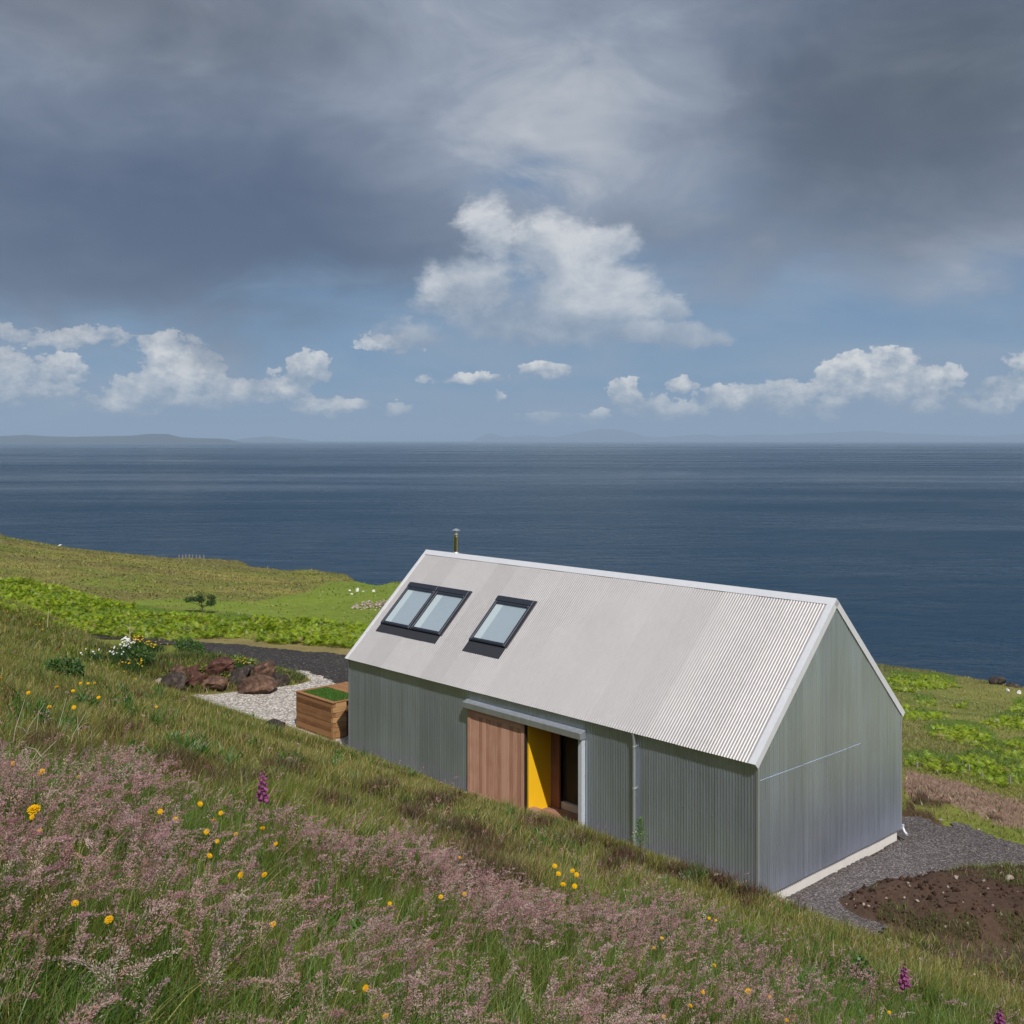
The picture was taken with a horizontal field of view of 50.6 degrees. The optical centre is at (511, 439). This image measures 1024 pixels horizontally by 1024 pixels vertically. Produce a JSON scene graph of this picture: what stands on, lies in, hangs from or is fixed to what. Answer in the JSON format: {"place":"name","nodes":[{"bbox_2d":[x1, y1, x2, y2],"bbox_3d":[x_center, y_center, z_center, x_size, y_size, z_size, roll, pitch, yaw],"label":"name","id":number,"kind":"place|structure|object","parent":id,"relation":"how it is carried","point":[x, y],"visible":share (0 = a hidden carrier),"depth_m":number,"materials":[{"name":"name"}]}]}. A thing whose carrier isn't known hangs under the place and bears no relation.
{"place":"outdoors","nodes":[
{"label":"outdoors","id":0,"kind":"place"},
{"bbox_2d":[0,434,242,442],"bbox_3d":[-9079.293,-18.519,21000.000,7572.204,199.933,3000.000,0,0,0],"label":"island","id":1,"kind":"structure","parent":0,"point":[156,438],"depth_m":20348.40,"materials":[{"name":"grey stone"}]},
{"bbox_2d":[87,634,347,683],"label":"dark track","id":2,"kind":"structure","parent":0,"point":[331,666],"depth_m":48.61,"materials":[{"name":"grey gravel"}]},
{"bbox_2d":[234,436,311,441],"bbox_3d":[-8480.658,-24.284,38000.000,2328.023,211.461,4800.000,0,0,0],"label":"island","id":3,"kind":"structure","parent":0,"point":[266,439],"depth_m":36951.25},
{"bbox_2d":[0,441,1023,686],"bbox_3d":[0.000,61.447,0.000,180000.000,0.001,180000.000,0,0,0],"label":"sea","id":4,"kind":"structure","parent":0,"point":[908,553],"depth_m":904.98,"materials":[{"name":"liquid"}]},
{"bbox_2d":[0,651,1023,1023],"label":"purple seed grass","id":5,"kind":"structure","parent":0,"point":[522,905],"depth_m":5.59,"materials":[{"name":"purple plant"}]},
{"bbox_2d":[0,534,1023,1023],"bbox_3d":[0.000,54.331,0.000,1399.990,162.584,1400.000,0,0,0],"label":"ground","id":6,"kind":"structure","parent":0,"point":[312,604],"depth_m":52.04,"materials":[{"name":"green plant"}]},
{"bbox_2d":[12,700,24,745],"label":"dry stalk","id":7,"kind":"object","parent":6,"relation":"on","point":[17,722],"visible":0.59,"depth_m":10.10,"materials":[{"name":"beige plant"}]},
{"bbox_2d":[29,814,35,906],"bbox_3d":[-2.192,1.967,4.950,0.028,0.513,0.023,0,0,0],"label":"yellow flower","id":8,"kind":"object","parent":6,"relation":"on","point":[32,816],"visible":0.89,"depth_m":4.95,"materials":[{"name":"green plant"}]},
{"bbox_2d":[10,741,55,773],"bbox_3d":[-3.438,2.394,7.709,0.383,0.503,0.027,0,0,0],"label":"dry stalk","id":9,"kind":"object","parent":6,"relation":"on","point":[38,758],"visible":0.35,"depth_m":7.71,"materials":[{"name":"beige plant"}]},
{"bbox_2d":[27,804,40,905],"bbox_3d":[-2.227,1.965,5.048,0.062,0.523,0.053,0,0,0],"label":"yellow flower","id":10,"kind":"object","parent":6,"relation":"on","point":[31,809],"visible":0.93,"depth_m":5.04,"materials":[{"name":"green plant"}]},
{"bbox_2d":[38,769,44,824],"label":"yellow flower","id":11,"kind":"object","parent":6,"relation":"on","point":[42,771],"visible":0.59,"depth_m":6.10,"materials":[{"name":"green plant"}]},
{"bbox_2d":[40,654,84,678],"bbox_3d":[-10.354,5.279,24.939,1.060,0.686,0.993,0,0,0],"label":"green bush","id":12,"kind":"object","parent":6,"relation":"on","point":[54,664],"visible":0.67,"depth_m":24.87,"materials":[{"name":"green plant"}]},
{"bbox_2d":[70,900,78,992],"bbox_3d":[-1.533,1.871,3.799,0.027,0.510,0.025,0,0,0],"label":"yellow flower","id":13,"kind":"object","parent":6,"relation":"on","point":[74,902],"visible":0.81,"depth_m":3.79,"materials":[{"name":"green plant"}]},
{"bbox_2d":[80,648,108,662],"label":"daisy plant","id":14,"kind":"object","parent":6,"relation":"on","point":[93,655],"visible":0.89,"depth_m":41.43,"materials":[{"name":"green plant"}]},
{"bbox_2d":[104,915,112,1016],"bbox_3d":[-1.395,1.905,3.748,0.031,0.513,0.024,0,0,0],"label":"yellow flower","id":15,"kind":"object","parent":6,"relation":"on","point":[109,919],"visible":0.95,"depth_m":3.74,"materials":[{"name":"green plant"}]},
{"bbox_2d":[102,646,131,664],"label":"daisy plant","id":16,"kind":"object","parent":6,"relation":"on","point":[115,656],"visible":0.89,"depth_m":41.86,"materials":[{"name":"green plant"}]},
{"bbox_2d":[115,636,136,658],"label":"daisy plant","id":17,"kind":"object","parent":6,"relation":"on","point":[125,647],"visible":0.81,"depth_m":42.51,"materials":[{"name":"white plant"}]},
{"bbox_2d":[112,658,148,672],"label":"yellow flower plant","id":18,"kind":"object","parent":6,"relation":"on","point":[135,665],"visible":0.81,"depth_m":41.53,"materials":[{"name":"green plant"}]},
{"bbox_2d":[124,739,146,760],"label":"leafy plant","id":19,"kind":"object","parent":6,"relation":"on","point":[131,742],"visible":0.16,"depth_m":12.02,"materials":[{"name":"green plant"}]},
{"bbox_2d":[129,634,149,647],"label":"yellow flower plant","id":20,"kind":"object","parent":6,"relation":"on","point":[137,643],"visible":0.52,"depth_m":50.19,"materials":[{"name":"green plant"}]},
{"bbox_2d":[127,646,157,664],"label":"green bush","id":21,"kind":"object","parent":6,"relation":"on","point":[147,653],"visible":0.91,"depth_m":42.35,"materials":[{"name":"green plant"}]},
{"bbox_2d":[139,641,167,652],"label":"yellow flower plant","id":22,"kind":"object","parent":6,"relation":"on","point":[155,648],"visible":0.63,"depth_m":49.89,"materials":[{"name":"green plant"}]},
{"bbox_2d":[157,809,162,846],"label":"yellow flower","id":23,"kind":"object","parent":6,"relation":"on","point":[159,811],"visible":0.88,"depth_m":6.34,"materials":[{"name":"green plant"}]},
{"bbox_2d":[161,671,185,690],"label":"boulder","id":24,"kind":"object","parent":6,"relation":"on","point":[178,679],"visible":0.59,"depth_m":40.58,"materials":[{"name":"grey stone"}]},
{"bbox_2d":[169,665,185,674],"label":"boulder","id":25,"kind":"object","parent":6,"relation":"on","point":[180,668],"visible":0.62,"depth_m":42.41,"materials":[{"name":"brown stone"}]},
{"bbox_2d":[0,576,369,648],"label":"bracken","id":26,"kind":"object","parent":6,"relation":"on","point":[95,623],"visible":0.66,"depth_m":57.65,"materials":[{"name":"green plant"}]},
{"bbox_2d":[173,638,205,653],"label":"green bush","id":27,"kind":"object","parent":6,"relation":"on","point":[197,646],"visible":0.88,"depth_m":49.35,"materials":[{"name":"green plant"}]},
{"bbox_2d":[186,665,202,676],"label":"boulder","id":28,"kind":"object","parent":6,"relation":"on","point":[193,668],"visible":0.49,"depth_m":42.42,"materials":[{"name":"brown stone"}]},
{"bbox_2d":[185,672,207,687],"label":"boulder","id":29,"kind":"object","parent":6,"relation":"on","point":[194,679],"visible":0.71,"depth_m":41.63,"materials":[{"name":"brown stone"}]},
{"bbox_2d":[183,594,216,610],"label":"tree","id":30,"kind":"object","parent":6,"relation":"on","point":[199,599],"visible":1,"depth_m":61.63,"materials":[{"name":"green plant"}]},
{"bbox_2d":[197,801,202,872],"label":"yellow flower","id":31,"kind":"object","parent":6,"relation":"on","point":[200,803],"visible":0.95,"depth_m":6.90,"materials":[{"name":"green plant"}]},
{"bbox_2d":[204,829,209,865],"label":"yellow flower","id":32,"kind":"object","parent":6,"relation":"on","point":[205,832],"visible":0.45,"depth_m":6.29,"materials":[{"name":"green plant"}]},
{"bbox_2d":[207,853,211,912],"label":"yellow flower","id":33,"kind":"object","parent":6,"relation":"on","point":[209,856],"visible":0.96,"depth_m":5.50,"materials":[{"name":"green plant"}]},
{"bbox_2d":[201,675,227,690],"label":"boulder","id":34,"kind":"object","parent":6,"relation":"on","point":[220,683],"visible":0.91,"depth_m":41.57,"materials":[{"name":"brown stone"}]},
{"bbox_2d":[215,839,219,901],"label":"yellow flower","id":35,"kind":"object","parent":6,"relation":"on","point":[216,841],"visible":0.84,"depth_m":6.15,"materials":[{"name":"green plant"}]},
{"bbox_2d":[202,657,234,675],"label":"boulder","id":36,"kind":"object","parent":6,"relation":"on","point":[220,665],"visible":0.79,"depth_m":42.46,"materials":[{"name":"brown stone"}]},
{"bbox_2d":[219,811,222,855],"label":"yellow flower","id":37,"kind":"object","parent":6,"relation":"on","point":[220,812],"visible":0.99,"depth_m":6.90,"materials":[{"name":"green plant"}]},
{"bbox_2d":[230,654,247,664],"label":"rockery plant","id":38,"kind":"object","parent":6,"relation":"on","point":[237,658],"visible":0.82,"depth_m":43.30,"materials":[{"name":"green plant"}]},
{"bbox_2d":[228,665,250,686],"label":"boulder","id":39,"kind":"object","parent":6,"relation":"on","point":[237,676],"visible":0.81,"depth_m":42.18,"materials":[{"name":"grey stone"}]},
{"bbox_2d":[238,872,242,940],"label":"yellow flower","id":40,"kind":"object","parent":6,"relation":"on","point":[240,875],"visible":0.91,"depth_m":5.45,"materials":[{"name":"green plant"}]},
{"bbox_2d":[234,657,254,667],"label":"yellow flower plant","id":41,"kind":"object","parent":6,"relation":"on","point":[240,664],"visible":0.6,"depth_m":43.05,"materials":[{"name":"green plant"}]},
{"bbox_2d":[244,658,255,664],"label":"rockery plant","id":42,"kind":"object","parent":6,"relation":"on","point":[251,659],"visible":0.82,"depth_m":43.28,"materials":[{"name":"green plant"}]},
{"bbox_2d":[246,664,254,674],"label":"boulder","id":43,"kind":"object","parent":6,"relation":"on","point":[251,665],"visible":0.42,"depth_m":42.91,"materials":[{"name":"grey stone"}]},
{"bbox_2d":[260,826,264,897],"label":"yellow flower","id":44,"kind":"object","parent":6,"relation":"on","point":[262,828],"visible":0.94,"depth_m":6.95,"materials":[{"name":"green plant"}]},
{"bbox_2d":[252,661,274,675],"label":"boulder","id":45,"kind":"object","parent":6,"relation":"on","point":[266,668],"visible":0.73,"depth_m":42.85,"materials":[{"name":"brown stone"}]},
{"bbox_2d":[261,872,266,916],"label":"yellow flower","id":46,"kind":"object","parent":6,"relation":"on","point":[264,874],"visible":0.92,"depth_m":5.75,"materials":[{"name":"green plant"}]},
{"bbox_2d":[252,761,276,844],"bbox_3d":[-2.024,2.997,8.776,0.352,0.802,0.423,0,0,17],"label":"foxglove","id":47,"kind":"object","parent":6,"relation":"on","point":[262,791],"visible":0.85,"depth_m":8.74,"materials":[{"name":"purple plant"}]},
{"bbox_2d":[193,670,347,746],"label":"white gravel","id":48,"kind":"structure","parent":6,"relation":"on","point":[278,703],"depth_m":40.12,"materials":[{"name":"white gravel"}]},
{"bbox_2d":[238,674,277,693],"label":"boulder","id":49,"kind":"object","parent":48,"relation":"on","point":[259,684],"visible":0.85,"depth_m":41.42,"materials":[{"name":"brown stone"}]},
{"bbox_2d":[270,921,275,977],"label":"yellow flower","id":50,"kind":"object","parent":6,"relation":"on","point":[274,924],"visible":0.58,"depth_m":4.74,"materials":[{"name":"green plant"}]},
{"bbox_2d":[266,719,285,728],"bbox_3d":[-6.593,8.056,30.434,0.563,0.503,0.511,0,0,39],"label":"boulder","id":51,"kind":"object","parent":6,"relation":"on","point":[276,721],"visible":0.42,"depth_m":30.24,"materials":[{"name":"grey stone"}]},
{"bbox_2d":[271,672,288,686],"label":"boulder","id":52,"kind":"object","parent":6,"relation":"on","point":[282,679],"visible":0.64,"depth_m":42.44,"materials":[{"name":"grey stone"}]},
{"bbox_2d":[295,682,347,739],"bbox_3d":[-5.742,9.097,36.428,2.170,1.360,2.250,0,0,-43],"label":"timber planter","id":53,"kind":"object","parent":6,"relation":"on","point":[323,710],"visible":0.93,"depth_m":35.60,"materials":[{"name":"wood"}]},
{"bbox_2d":[344,599,386,612],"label":"stone rubble","id":54,"kind":"object","parent":6,"relation":"on","point":[376,605],"visible":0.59,"depth_m":123.43,"materials":[{"name":"beige stone"}]},
{"bbox_2d":[362,985,368,1019],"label":"yellow flower","id":55,"kind":"object","parent":6,"relation":"on","point":[366,988],"visible":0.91,"depth_m":4.45,"materials":[{"name":"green plant"}]},
{"bbox_2d":[0,711,812,910],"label":"heather scrub","id":56,"kind":"object","parent":6,"relation":"on","point":[624,853],"visible":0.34,"depth_m":16.12,"materials":[{"name":"brown plant"}]},
{"bbox_2d":[438,895,443,942],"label":"yellow flower","id":57,"kind":"object","parent":6,"relation":"on","point":[440,896],"visible":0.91,"depth_m":7.14,"materials":[{"name":"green plant"}]},
{"bbox_2d":[0,664,1021,1023],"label":"leafy herbs","id":58,"kind":"object","parent":6,"relation":"on","point":[192,744],"visible":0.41,"depth_m":10.99,"materials":[{"name":"green plant"}]},
{"bbox_2d":[0,597,1023,1023],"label":"meadow grass","id":59,"kind":"structure","parent":6,"relation":"on","point":[224,725],"depth_m":8.74,"materials":[{"name":"green plant"}]},
{"bbox_2d":[572,883,576,917],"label":"yellow flower","id":60,"kind":"object","parent":6,"relation":"on","point":[574,885],"visible":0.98,"depth_m":10.29,"materials":[{"name":"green plant"}]},
{"bbox_2d":[345,529,907,897],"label":"house","id":61,"kind":"structure","parent":6,"relation":"on","point":[756,734],"depth_m":25.76,"materials":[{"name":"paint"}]},
{"bbox_2d":[468,709,526,809],"bbox_3d":[-0.400,8.272,28.066,0.078,2.290,2.235,0,0,-43],"label":"sliding door","id":62,"kind":"structure","parent":61,"relation":"in","point":[497,747],"depth_m":28.01,"materials":[{"name":"brown wood"}]},
{"bbox_2d":[561,736,577,813],"bbox_3d":[1.853,8.172,27.054,0.140,2.650,1.640,0,0,-43],"label":"inner door","id":63,"kind":"structure","parent":61,"relation":"in","point":[570,803],"depth_m":27.47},
{"bbox_2d":[650,919,672,936],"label":"leafy plant","id":64,"kind":"object","parent":6,"relation":"on","point":[661,929],"visible":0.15,"depth_m":10.66,"materials":[{"name":"green plant"}]},
{"bbox_2d":[712,963,715,1017],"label":"yellow flower","id":65,"kind":"object","parent":6,"relation":"on","point":[713,964],"visible":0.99,"depth_m":7.04,"materials":[{"name":"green plant"}]},
{"bbox_2d":[842,953,876,984],"bbox_3d":[4.018,6.181,12.556,0.393,0.464,0.362,0,0,1],"label":"leafy plant","id":66,"kind":"object","parent":6,"relation":"on","point":[857,960],"visible":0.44,"depth_m":12.53,"materials":[{"name":"green plant"}]},
{"bbox_2d":[880,959,914,1023],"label":"foxglove","id":67,"kind":"object","parent":6,"relation":"on","point":[903,981],"visible":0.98,"depth_m":9.64,"materials":[{"name":"purple plant"}]},
{"bbox_2d":[782,816,1023,933],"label":"gravel yard","id":68,"kind":"structure","parent":6,"relation":"on","point":[924,846],"depth_m":25.14,"materials":[{"name":"grey gravel"}]},
{"bbox_2d":[843,864,1023,943],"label":"soil clods","id":69,"kind":"object","parent":6,"relation":"on","point":[957,908],"visible":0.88,"depth_m":22.46,"materials":[{"name":"brown soil"}]},
{"bbox_2d":[885,673,1023,787],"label":"bracken","id":70,"kind":"object","parent":6,"relation":"on","point":[941,682],"visible":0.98,"depth_m":41.88,"materials":[{"name":"green plant"}]},
{"bbox_2d":[988,676,1005,684],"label":"coast rock","id":71,"kind":"object","parent":6,"relation":"on","point":[998,680],"visible":0.91,"depth_m":77.77,"materials":[{"name":"grey stone"}]},
{"bbox_2d":[993,1001,1005,1023],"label":"foxglove","id":72,"kind":"object","parent":6,"relation":"on","point":[999,1015],"visible":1,"depth_m":8.04,"materials":[{"name":"purple plant"}]},
{"bbox_2d":[1006,682,1021,687],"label":"coast rock","id":73,"kind":"object","parent":6,"relation":"on","point":[1012,684],"visible":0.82,"depth_m":76.63,"materials":[{"name":"grey stone"}]},
{"bbox_2d":[0,0,1023,440],"label":"sky","id":74,"kind":"structure","parent":0,"point":[309,220],"materials":[{"name":"blue"}]},
{"bbox_2d":[630,817,650,846],"bbox_3d":[2.728,8.401,23.012,0.467,0.793,0.442,0,0,0],"label":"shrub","id":75,"kind":"object","parent":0,"point":[640,831],"visible":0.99,"depth_m":23.00,"materials":[{"name":"green plant"}]},
{"bbox_2d":[472,429,1023,440],"bbox_3d":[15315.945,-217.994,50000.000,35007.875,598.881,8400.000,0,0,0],"label":"mountains","id":76,"kind":"structure","parent":0,"point":[607,435],"depth_m":47754.98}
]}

